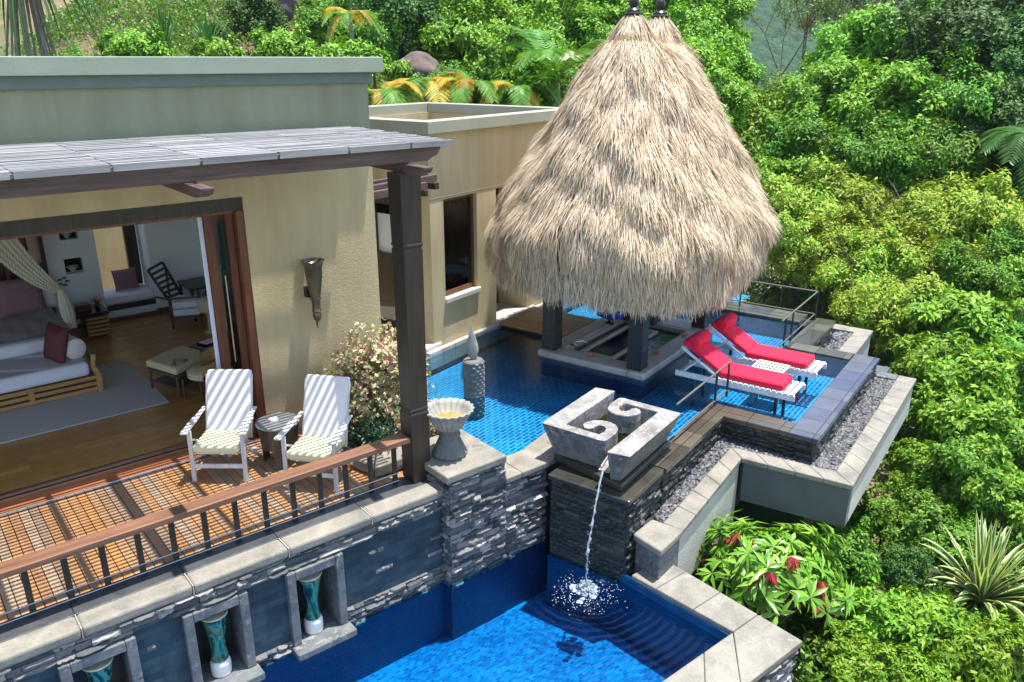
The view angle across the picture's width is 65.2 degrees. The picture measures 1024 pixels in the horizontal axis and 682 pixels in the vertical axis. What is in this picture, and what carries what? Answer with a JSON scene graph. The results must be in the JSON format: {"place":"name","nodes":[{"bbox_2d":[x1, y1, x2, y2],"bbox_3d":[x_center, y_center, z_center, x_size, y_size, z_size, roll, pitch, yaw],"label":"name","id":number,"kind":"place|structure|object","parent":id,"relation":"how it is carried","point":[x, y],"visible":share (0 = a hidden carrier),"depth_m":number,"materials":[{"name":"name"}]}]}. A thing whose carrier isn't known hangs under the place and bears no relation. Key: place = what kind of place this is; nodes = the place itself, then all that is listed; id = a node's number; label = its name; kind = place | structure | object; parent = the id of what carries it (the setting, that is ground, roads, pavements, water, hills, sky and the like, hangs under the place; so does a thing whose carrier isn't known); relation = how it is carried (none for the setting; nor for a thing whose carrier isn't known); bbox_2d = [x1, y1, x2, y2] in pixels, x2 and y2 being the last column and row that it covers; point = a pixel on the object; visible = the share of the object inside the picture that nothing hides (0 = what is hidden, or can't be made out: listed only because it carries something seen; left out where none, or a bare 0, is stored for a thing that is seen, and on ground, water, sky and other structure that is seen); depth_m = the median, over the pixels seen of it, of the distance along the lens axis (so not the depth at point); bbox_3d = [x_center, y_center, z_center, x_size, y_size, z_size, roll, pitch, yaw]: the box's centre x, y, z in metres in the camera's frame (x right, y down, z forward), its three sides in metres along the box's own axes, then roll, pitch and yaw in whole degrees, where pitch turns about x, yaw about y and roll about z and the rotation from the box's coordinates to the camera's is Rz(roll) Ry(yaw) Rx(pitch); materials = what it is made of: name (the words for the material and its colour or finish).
{"place":"outdoors","nodes":[
{"label":"outdoors","id":0,"kind":"place"},
{"bbox_2d":[0,312,212,499],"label":"floor","id":1,"kind":"structure","parent":0,"point":[136,343],"depth_m":10.06,"materials":[{"name":"brown wood"}]},
{"bbox_2d":[0,307,72,359],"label":"bed","id":2,"kind":"object","parent":1,"relation":"on","point":[22,334],"visible":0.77,"depth_m":11.66,"materials":[{"name":"white fabric"}]},
{"bbox_2d":[0,278,47,317],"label":"pillow","id":3,"kind":"object","parent":2,"relation":"on","point":[20,296],"visible":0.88,"depth_m":12.37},
{"bbox_2d":[0,360,168,443],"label":"rug","id":4,"kind":"object","parent":1,"relation":"on","point":[127,386],"visible":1,"depth_m":10.64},
{"bbox_2d":[0,338,103,411],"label":"daybed","id":5,"kind":"object","parent":4,"relation":"on","point":[32,379],"visible":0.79,"depth_m":10.81,"materials":[{"name":"brown wood"}]},
{"bbox_2d":[146,346,200,397],"bbox_3d":[-4.674,0.422,11.292,0.655,0.441,0.784,8,21,21],"label":"ottoman","id":6,"kind":"object","parent":1,"relation":"on","point":[162,363],"visible":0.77,"depth_m":11.10,"materials":[{"name":"fabric"}]},
{"bbox_2d":[147,261,202,328],"bbox_3d":[-5.784,-0.810,13.774,0.775,1.112,0.560,-7,20,-18],"label":"wooden armchair","id":7,"kind":"object","parent":1,"relation":"on","point":[184,306],"visible":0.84,"depth_m":13.66,"materials":[{"name":"brown wood"}]},
{"bbox_2d":[0,437,258,619],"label":"deck base","id":8,"kind":"object","parent":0,"point":[55,543],"depth_m":7.63,"materials":[{"name":"brown wood"}]},
{"bbox_2d":[0,437,257,513],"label":"deck edge","id":9,"kind":"object","parent":8,"relation":"on","point":[46,493],"visible":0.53,"depth_m":8.85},
{"bbox_2d":[0,56,382,517],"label":"villa house","id":10,"kind":"structure","parent":8,"relation":"on","point":[279,228],"depth_m":9.11,"materials":[{"name":"beige paint"}]},
{"bbox_2d":[0,238,77,328],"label":"bed net","id":11,"kind":"object","parent":10,"relation":"hanging from","point":[16,258],"visible":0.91,"depth_m":11.65,"materials":[{"name":"white fabric"}]},
{"bbox_2d":[202,214,241,368],"bbox_3d":[-3.027,-0.240,9.680,1.070,2.740,0.092,-15,24,-37],"label":"sliding door","id":12,"kind":"structure","parent":10,"relation":"attached to","point":[215,238],"depth_m":9.28,"materials":[{"name":"brown wood"}]},
{"bbox_2d":[0,429,403,622],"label":"deck","id":13,"kind":"structure","parent":8,"relation":"on","point":[145,495],"depth_m":8.15,"materials":[{"name":"wood"}]},
{"bbox_2d":[180,369,262,481],"bbox_3d":[-3.212,0.947,8.947,0.679,1.084,0.771,0,19,0],"label":"deck chair","id":14,"kind":"object","parent":13,"relation":"on","point":[229,407],"visible":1,"depth_m":9.06,"materials":[{"name":"white wood"}]},
{"bbox_2d":[255,412,299,469],"bbox_3d":[-2.668,1.150,9.204,0.490,0.515,0.490,-15,24,-37],"label":"side table","id":15,"kind":"object","parent":13,"relation":"on","point":[268,431],"visible":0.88,"depth_m":9.05,"materials":[{"name":"metal"}]},
{"bbox_2d":[274,374,353,492],"bbox_3d":[-2.112,1.009,8.774,0.679,1.084,0.771,4,20,10],"label":"deck chair","id":16,"kind":"object","parent":13,"relation":"on","point":[327,417],"visible":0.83,"depth_m":8.86,"materials":[{"name":"white wood"}]},
{"bbox_2d":[369,102,581,369],"bbox_3d":[-0.790,-2.619,15.883,3.760,3.890,7.253,13,23,33],"label":"annex","id":17,"kind":"object","parent":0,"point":[474,165],"visible":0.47,"depth_m":13.14,"materials":[{"name":"beige paint"}]},
{"bbox_2d":[374,200,396,336],"bbox_3d":[-2.334,-1.257,13.353,0.080,2.300,2.249,-25,32,-51],"label":"door","id":18,"kind":"structure","parent":17,"relation":"in","point":[382,220],"depth_m":13.16,"materials":[{"name":"brown wood"}]},
{"bbox_2d":[443,193,480,303],"bbox_3d":[-0.852,-1.524,13.006,0.910,1.665,0.190,-25,32,-51],"label":"window","id":19,"kind":"structure","parent":17,"relation":"in","point":[457,211],"depth_m":13.09,"materials":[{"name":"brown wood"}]},
{"bbox_2d":[499,307,596,338],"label":"bridge deck","id":20,"kind":"structure","parent":17,"relation":"on","point":[528,322],"depth_m":14.10,"materials":[{"name":"brown wood"}]},
{"bbox_2d":[0,0,1023,681],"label":"hillside","id":21,"kind":"structure","parent":0,"point":[90,38],"depth_m":23.77,"materials":[{"name":"plant"}]},
{"bbox_2d":[0,0,117,55],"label":"screw pine","id":22,"kind":"object","parent":21,"relation":"on","point":[14,7],"visible":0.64,"depth_m":20.62,"materials":[{"name":"green plant"}]},
{"bbox_2d":[66,226,142,289],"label":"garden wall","id":23,"kind":"structure","parent":21,"relation":"on","point":[110,248],"depth_m":15.99,"materials":[{"name":"beige paint"}]},
{"bbox_2d":[94,21,177,56],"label":"bush","id":24,"kind":"object","parent":21,"relation":"on","point":[132,43],"visible":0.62,"depth_m":22.48,"materials":[{"name":"green plant"}]},
{"bbox_2d":[203,0,299,56],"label":"broadleaf tree","id":25,"kind":"object","parent":21,"relation":"on","point":[254,14],"visible":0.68,"depth_m":24.64,"materials":[{"name":"green plant"}]},
{"bbox_2d":[0,0,549,104],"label":"ground cover","id":26,"kind":"object","parent":21,"relation":"on","point":[150,5],"visible":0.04,"depth_m":34.43,"materials":[{"name":"green plant"}]},
{"bbox_2d":[244,19,321,56],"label":"bush","id":27,"kind":"object","parent":21,"relation":"on","point":[281,43],"visible":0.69,"depth_m":20.54,"materials":[{"name":"green plant"}]},
{"bbox_2d":[294,0,357,46],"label":"broadleaf tree","id":28,"kind":"object","parent":21,"relation":"on","point":[309,14],"visible":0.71,"depth_m":24.57,"materials":[{"name":"green plant"}]},
{"bbox_2d":[335,9,406,104],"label":"broadleaf tree","id":29,"kind":"object","parent":21,"relation":"on","point":[378,40],"visible":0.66,"depth_m":24.62,"materials":[{"name":"green plant"}]},
{"bbox_2d":[347,0,454,71],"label":"broadleaf tree","id":30,"kind":"object","parent":21,"relation":"on","point":[408,11],"visible":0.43,"depth_m":25.47,"materials":[{"name":"green plant"}]},
{"bbox_2d":[401,0,522,79],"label":"broadleaf tree","id":31,"kind":"object","parent":21,"relation":"on","point":[449,52],"visible":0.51,"depth_m":25.13,"materials":[{"name":"green plant"}]},
{"bbox_2d":[440,0,558,86],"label":"broadleaf tree","id":32,"kind":"object","parent":21,"relation":"on","point":[488,54],"visible":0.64,"depth_m":24.63,"materials":[{"name":"green plant"}]},
{"bbox_2d":[480,60,567,106],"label":"bush","id":33,"kind":"object","parent":21,"relation":"on","point":[529,74],"visible":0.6,"depth_m":18.27,"materials":[{"name":"green plant"}]},
{"bbox_2d":[498,25,606,106],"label":"palm","id":34,"kind":"object","parent":21,"relation":"on","point":[555,57],"visible":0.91,"depth_m":18.25,"materials":[{"name":"green plant"}]},
{"bbox_2d":[503,0,606,71],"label":"broadleaf tree","id":35,"kind":"object","parent":21,"relation":"on","point":[553,24],"visible":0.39,"depth_m":25.32,"materials":[{"name":"green plant"}]},
{"bbox_2d":[560,0,650,71],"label":"broadleaf tree","id":36,"kind":"object","parent":21,"relation":"on","point":[612,17],"visible":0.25,"depth_m":25.31,"materials":[{"name":"green plant"}]},
{"bbox_2d":[666,0,746,70],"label":"broadleaf tree","id":37,"kind":"object","parent":21,"relation":"on","point":[700,24],"visible":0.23,"depth_m":26.57,"materials":[{"name":"green plant"}]},
{"bbox_2d":[681,33,747,105],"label":"broadleaf tree","id":38,"kind":"object","parent":21,"relation":"on","point":[720,73],"visible":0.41,"depth_m":22.86,"materials":[{"name":"green plant"}]},
{"bbox_2d":[732,75,787,159],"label":"broadleaf tree","id":39,"kind":"object","parent":21,"relation":"on","point":[760,115],"visible":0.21,"depth_m":25.70,"materials":[{"name":"green plant"}]},
{"bbox_2d":[696,509,855,630],"bbox_3d":[3.030,3.524,9.765,1.949,2.873,1.828,2,19,5],"label":"flowering bush","id":40,"kind":"object","parent":21,"relation":"on","point":[760,588],"visible":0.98,"depth_m":9.09,"materials":[{"name":"green plant"}]},
{"bbox_2d":[765,210,825,308],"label":"broadleaf tree","id":41,"kind":"object","parent":21,"relation":"on","point":[792,237],"visible":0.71,"depth_m":19.67,"materials":[{"name":"green plant"}]},
{"bbox_2d":[759,151,849,300],"bbox_3d":[7.808,-2.629,22.218,2.818,5.193,2.927,10,22,26],"label":"broadleaf tree","id":42,"kind":"object","parent":21,"relation":"on","point":[805,201],"visible":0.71,"depth_m":21.24,"materials":[{"name":"green plant"}]},
{"bbox_2d":[767,57,871,132],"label":"broadleaf tree","id":43,"kind":"object","parent":21,"relation":"on","point":[809,94],"visible":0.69,"depth_m":25.94,"materials":[{"name":"green plant"}]},
{"bbox_2d":[771,201,897,318],"bbox_3d":[8.064,-1.351,20.228,2.840,4.272,2.587,10,22,27],"label":"broadleaf tree","id":44,"kind":"object","parent":21,"relation":"on","point":[839,232],"visible":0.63,"depth_m":19.72,"materials":[{"name":"green plant"}]},
{"bbox_2d":[797,1,907,74],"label":"broadleaf tree","id":45,"kind":"object","parent":21,"relation":"on","point":[867,28],"visible":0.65,"depth_m":28.11,"materials":[{"name":"green plant"}]},
{"bbox_2d":[773,102,932,192],"bbox_3d":[10.097,-4.109,24.452,4.594,6.056,3.262,17,26,40],"label":"broadleaf tree","id":46,"kind":"object","parent":21,"relation":"on","point":[863,156],"visible":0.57,"depth_m":23.28,"materials":[{"name":"green plant"}]},
{"bbox_2d":[694,259,1023,681],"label":"ground cover","id":47,"kind":"object","parent":21,"relation":"on","point":[802,668],"visible":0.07,"depth_m":12.66,"materials":[{"name":"green plant"}]},
{"bbox_2d":[800,518,881,630],"bbox_3d":[4.179,3.129,10.687,1.232,1.708,1.147,-1,19,-2],"label":"bush","id":48,"kind":"object","parent":47,"relation":"on","point":[864,563],"visible":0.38,"depth_m":10.28,"materials":[{"name":"green plant"}]},
{"bbox_2d":[813,632,901,681],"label":"bush","id":49,"kind":"object","parent":47,"relation":"on","point":[854,660],"visible":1,"depth_m":9.10,"materials":[{"name":"green plant"}]},
{"bbox_2d":[887,437,942,490],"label":"bush","id":50,"kind":"object","parent":47,"relation":"on","point":[913,452],"visible":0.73,"depth_m":12.75,"materials":[{"name":"green plant"}]},
{"bbox_2d":[817,160,919,238],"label":"broadleaf tree","id":51,"kind":"object","parent":21,"relation":"on","point":[858,193],"visible":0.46,"depth_m":21.02,"materials":[{"name":"green plant"}]},
{"bbox_2d":[810,220,930,291],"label":"broadleaf tree","id":52,"kind":"object","parent":21,"relation":"on","point":[826,275],"visible":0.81,"depth_m":18.71,"materials":[{"name":"green plant"}]},
{"bbox_2d":[831,574,910,646],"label":"bush","id":53,"kind":"object","parent":21,"relation":"on","point":[873,615],"visible":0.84,"depth_m":9.69,"materials":[{"name":"green plant"}]},
{"bbox_2d":[827,55,964,149],"bbox_3d":[11.819,-5.556,25.424,3.878,6.683,4.356,-6,20,-15],"label":"broadleaf tree","id":54,"kind":"object","parent":21,"relation":"on","point":[875,89],"visible":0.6,"depth_m":24.38,"materials":[{"name":"green plant"}]},
{"bbox_2d":[849,268,955,369],"bbox_3d":[8.384,0.148,17.460,2.470,3.804,2.250,-9,21,-23],"label":"broadleaf tree","id":55,"kind":"object","parent":21,"relation":"on","point":[887,312],"visible":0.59,"depth_m":16.78,"materials":[{"name":"green plant"}]},
{"bbox_2d":[829,116,991,204],"bbox_3d":[11.608,-3.697,24.072,4.492,5.802,3.189,15,24,35],"label":"broadleaf tree","id":56,"kind":"object","parent":21,"relation":"on","point":[899,175],"visible":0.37,"depth_m":22.77,"materials":[{"name":"green plant"}]},
{"bbox_2d":[875,539,952,598],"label":"shrub","id":57,"kind":"object","parent":21,"relation":"on","point":[895,568],"visible":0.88,"depth_m":10.35,"materials":[{"name":"green plant"}]},
{"bbox_2d":[871,479,957,561],"bbox_3d":[5.735,3.000,11.517,1.216,1.866,1.051,0,19,0],"label":"bush","id":58,"kind":"object","parent":21,"relation":"on","point":[916,517],"visible":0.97,"depth_m":11.25,"materials":[{"name":"green plant"}]},
{"bbox_2d":[882,642,952,681],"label":"bush","id":59,"kind":"object","parent":21,"relation":"on","point":[912,666],"visible":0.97,"depth_m":9.02,"materials":[{"name":"green plant"}]},
{"bbox_2d":[852,218,991,290],"bbox_3d":[9.675,-0.795,18.896,2.904,4.052,2.646,-7,21,-19],"label":"broadleaf tree","id":60,"kind":"object","parent":21,"relation":"on","point":[925,242],"visible":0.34,"depth_m":18.63,"materials":[{"name":"green plant"}]},
{"bbox_2d":[871,168,975,236],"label":"broadleaf tree","id":61,"kind":"object","parent":21,"relation":"on","point":[925,206],"visible":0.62,"depth_m":20.48,"materials":[{"name":"green plant"}]},
{"bbox_2d":[876,576,972,670],"bbox_3d":[5.011,3.986,9.864,1.192,1.990,1.152,-4,20,-10],"label":"bush","id":62,"kind":"object","parent":21,"relation":"on","point":[928,618],"visible":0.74,"depth_m":9.43,"materials":[{"name":"green plant"}]},
{"bbox_2d":[883,331,974,440],"bbox_3d":[7.887,1.058,15.161,1.810,2.812,1.706,-5,20,-14],"label":"bush","id":63,"kind":"object","parent":21,"relation":"on","point":[909,363],"visible":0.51,"depth_m":14.68,"materials":[{"name":"green plant"}]},
{"bbox_2d":[888,43,1007,145],"bbox_3d":[12.933,-5.680,24.594,3.226,6.651,3.751,-18,26,-41],"label":"broadleaf tree","id":64,"kind":"object","parent":21,"relation":"on","point":[969,97],"visible":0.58,"depth_m":23.55,"materials":[{"name":"green plant"}]},
{"bbox_2d":[874,0,1023,89],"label":"broadleaf tree","id":65,"kind":"object","parent":21,"relation":"on","point":[938,45],"visible":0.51,"depth_m":25.62,"materials":[{"name":"green plant"}]},
{"bbox_2d":[902,117,1009,194],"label":"broadleaf tree","id":66,"kind":"object","parent":21,"relation":"on","point":[972,166],"visible":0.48,"depth_m":21.86,"materials":[{"name":"green plant"}]},
{"bbox_2d":[919,504,996,576],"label":"bush","id":67,"kind":"object","parent":21,"relation":"on","point":[957,531],"visible":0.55,"depth_m":11.03,"materials":[{"name":"green plant"}]},
{"bbox_2d":[902,285,1017,350],"bbox_3d":[9.014,0.469,16.480,2.137,3.265,2.210,12,23,31],"label":"bush","id":68,"kind":"object","parent":21,"relation":"on","point":[951,312],"visible":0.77,"depth_m":15.77,"materials":[{"name":"green plant"}]},
{"bbox_2d":[907,431,1017,522],"bbox_3d":[6.925,2.540,12.342,1.295,2.366,1.499,-8,21,-23],"label":"bush","id":69,"kind":"object","parent":21,"relation":"on","point":[959,463],"visible":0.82,"depth_m":11.94,"materials":[{"name":"green plant"}]},
{"bbox_2d":[902,510,1023,620],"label":"agave","id":70,"kind":"object","parent":21,"relation":"on","point":[987,584],"visible":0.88,"depth_m":10.37,"materials":[{"name":"plant"}]},
{"bbox_2d":[918,385,1023,469],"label":"bush","id":71,"kind":"object","parent":21,"relation":"on","point":[985,423],"visible":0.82,"depth_m":12.93,"materials":[{"name":"green plant"}]},
{"bbox_2d":[921,327,1023,419],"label":"bush","id":72,"kind":"object","parent":21,"relation":"on","point":[981,373],"visible":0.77,"depth_m":13.67,"materials":[{"name":"green plant"}]},
{"bbox_2d":[924,164,1023,263],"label":"broadleaf tree","id":73,"kind":"object","parent":21,"relation":"on","point":[971,209],"visible":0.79,"depth_m":19.48,"materials":[{"name":"green plant"}]},
{"bbox_2d":[928,227,1023,312],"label":"broadleaf tree","id":74,"kind":"object","parent":21,"relation":"on","point":[979,270],"visible":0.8,"depth_m":17.38,"materials":[{"name":"green plant"}]},
{"bbox_2d":[929,603,1023,681],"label":"bush","id":75,"kind":"object","parent":21,"relation":"on","point":[987,659],"visible":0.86,"depth_m":9.18,"materials":[{"name":"green plant"}]},
{"bbox_2d":[937,76,1023,166],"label":"broadleaf tree","id":76,"kind":"object","parent":21,"relation":"on","point":[1011,113],"visible":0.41,"depth_m":22.62,"materials":[{"name":"green plant"}]},
{"bbox_2d":[954,6,1023,107],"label":"broadleaf tree","id":77,"kind":"object","parent":21,"relation":"on","point":[1009,58],"visible":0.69,"depth_m":23.97,"materials":[{"name":"green plant"}]},
{"bbox_2d":[954,123,1023,196],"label":"palm","id":78,"kind":"object","parent":21,"relation":"on","point":[997,137],"visible":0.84,"depth_m":20.53,"materials":[{"name":"green plant"}]},
{"bbox_2d":[959,464,1023,535],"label":"bush","id":79,"kind":"object","parent":21,"relation":"on","point":[1012,510],"visible":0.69,"depth_m":11.60,"materials":[{"name":"green plant"}]},
{"bbox_2d":[357,584,673,681],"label":"pool floor","id":80,"kind":"structure","parent":0,"point":[536,638],"depth_m":8.88,"materials":[{"name":"tile"}]},
{"bbox_2d":[0,477,446,681],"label":"terrace wall","id":81,"kind":"structure","parent":80,"relation":"on","point":[379,550],"depth_m":7.54,"materials":[{"name":"stone"}]},
{"bbox_2d":[0,433,410,625],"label":"handrail","id":82,"kind":"object","parent":81,"relation":"on","point":[23,565],"visible":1,"depth_m":7.25,"materials":[{"name":"brown wood"}]},
{"bbox_2d":[0,126,452,482],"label":"pergola","id":83,"kind":"object","parent":81,"relation":"on","point":[184,164],"visible":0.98,"depth_m":7.37,"materials":[{"name":"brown wood"}]},
{"bbox_2d":[425,429,506,588],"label":"stone pillar","id":84,"kind":"structure","parent":80,"relation":"on","point":[471,486],"depth_m":8.84,"materials":[{"name":"stone"}]},
{"bbox_2d":[427,398,474,461],"bbox_3d":[-0.689,0.985,8.802,0.570,0.555,0.570,-15,24,-37],"label":"stone urn","id":85,"kind":"object","parent":84,"relation":"on","point":[448,417],"visible":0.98,"depth_m":8.74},
{"bbox_2d":[261,541,729,681],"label":"pool wall","id":86,"kind":"structure","parent":80,"relation":"on","point":[666,633],"depth_m":8.89,"materials":[{"name":"tile"}]},
{"bbox_2d":[632,565,801,681],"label":"pool kerb","id":87,"kind":"structure","parent":86,"relation":"on","point":[753,647],"depth_m":7.83,"materials":[{"name":"stone"}]},
{"bbox_2d":[504,432,560,583],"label":"step wall","id":88,"kind":"structure","parent":80,"relation":"on","point":[530,467],"depth_m":9.39,"materials":[{"name":"stone"}]},
{"bbox_2d":[548,464,663,583],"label":"fountain pier","id":89,"kind":"structure","parent":80,"relation":"on","point":[624,515],"depth_m":9.00,"materials":[{"name":"stone"}]},
{"bbox_2d":[542,388,680,490],"bbox_3d":[1.162,1.134,9.464,1.223,0.475,1.538,13,23,32],"label":"fountain basin","id":90,"kind":"object","parent":89,"relation":"on","point":[622,443],"visible":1,"depth_m":9.21,"materials":[{"name":"stone"}]},
{"bbox_2d":[395,295,834,455],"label":"pool floor","id":91,"kind":"structure","parent":0,"point":[525,398],"depth_m":12.15,"materials":[{"name":"blue tile"}]},
{"bbox_2d":[342,428,402,477],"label":"planter wall","id":92,"kind":"structure","parent":91,"relation":"on","point":[382,463],"depth_m":9.00,"materials":[{"name":"stone"}]},
{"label":"planting soil","id":93,"kind":"structure","parent":92,"relation":"in","visible":0},
{"bbox_2d":[323,316,437,436],"bbox_3d":[-1.620,0.523,9.802,1.446,1.690,1.468,-15,24,-37],"label":"flowering shrub","id":94,"kind":"object","parent":93,"relation":"on","point":[378,394],"visible":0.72,"depth_m":9.44,"materials":[{"name":"beige plant"}]},
{"bbox_2d":[480,0,783,398],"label":"thatched pavilion","id":95,"kind":"structure","parent":91,"relation":"on","point":[632,190],"depth_m":11.12,"materials":[{"name":"plant"}]},
{"bbox_2d":[437,303,846,376],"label":"pool wall","id":96,"kind":"structure","parent":91,"relation":"on","point":[834,368],"depth_m":14.57,"materials":[{"name":"tile"}]},
{"bbox_2d":[675,329,805,417],"bbox_3d":[3.238,0.498,11.418,1.720,1.077,0.530,13,23,33],"label":"sun lounger","id":97,"kind":"object","parent":91,"relation":"on","point":[706,351],"visible":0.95,"depth_m":11.35,"materials":[{"name":"fabric"}]},
{"bbox_2d":[650,300,879,538],"bbox_3d":[3.625,0.737,13.616,4.524,1.570,8.611,-1,19,-2],"label":"pool edge","id":98,"kind":"object","parent":91,"relation":"on","point":[810,433],"visible":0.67,"depth_m":10.61,"materials":[{"name":"stone"}]},
{"bbox_2d":[709,312,826,402],"bbox_3d":[3.833,0.227,12.188,1.720,1.077,0.530,13,23,33],"label":"sun lounger","id":99,"kind":"object","parent":91,"relation":"on","point":[727,328],"visible":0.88,"depth_m":12.11,"materials":[{"name":"fabric"}]},
{"bbox_2d":[655,341,835,520],"bbox_3d":[4.413,1.387,11.803,1.690,0.750,7.950,13,23,33],"label":"gravel bed","id":100,"kind":"object","parent":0,"point":[737,500],"visible":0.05,"depth_m":10.63,"materials":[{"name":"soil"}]},
{"bbox_2d":[633,371,916,579],"bbox_3d":[3.861,1.784,10.850,1.757,1.032,6.430,14,23,34],"label":"gravel trough","id":101,"kind":"object","parent":100,"relation":"on","point":[677,537],"visible":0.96,"depth_m":9.90,"materials":[{"name":"stone"}]},
{"bbox_2d":[654,377,894,522],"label":"pebbles","id":102,"kind":"object","parent":101,"relation":"in","point":[836,449],"visible":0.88,"depth_m":10.44,"materials":[{"name":"gravel"}]},
{"bbox_2d":[648,0,1021,170],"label":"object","id":103,"kind":"structure","parent":0,"point":[760,49],"depth_m":286.14,"materials":[{"name":"plant"}]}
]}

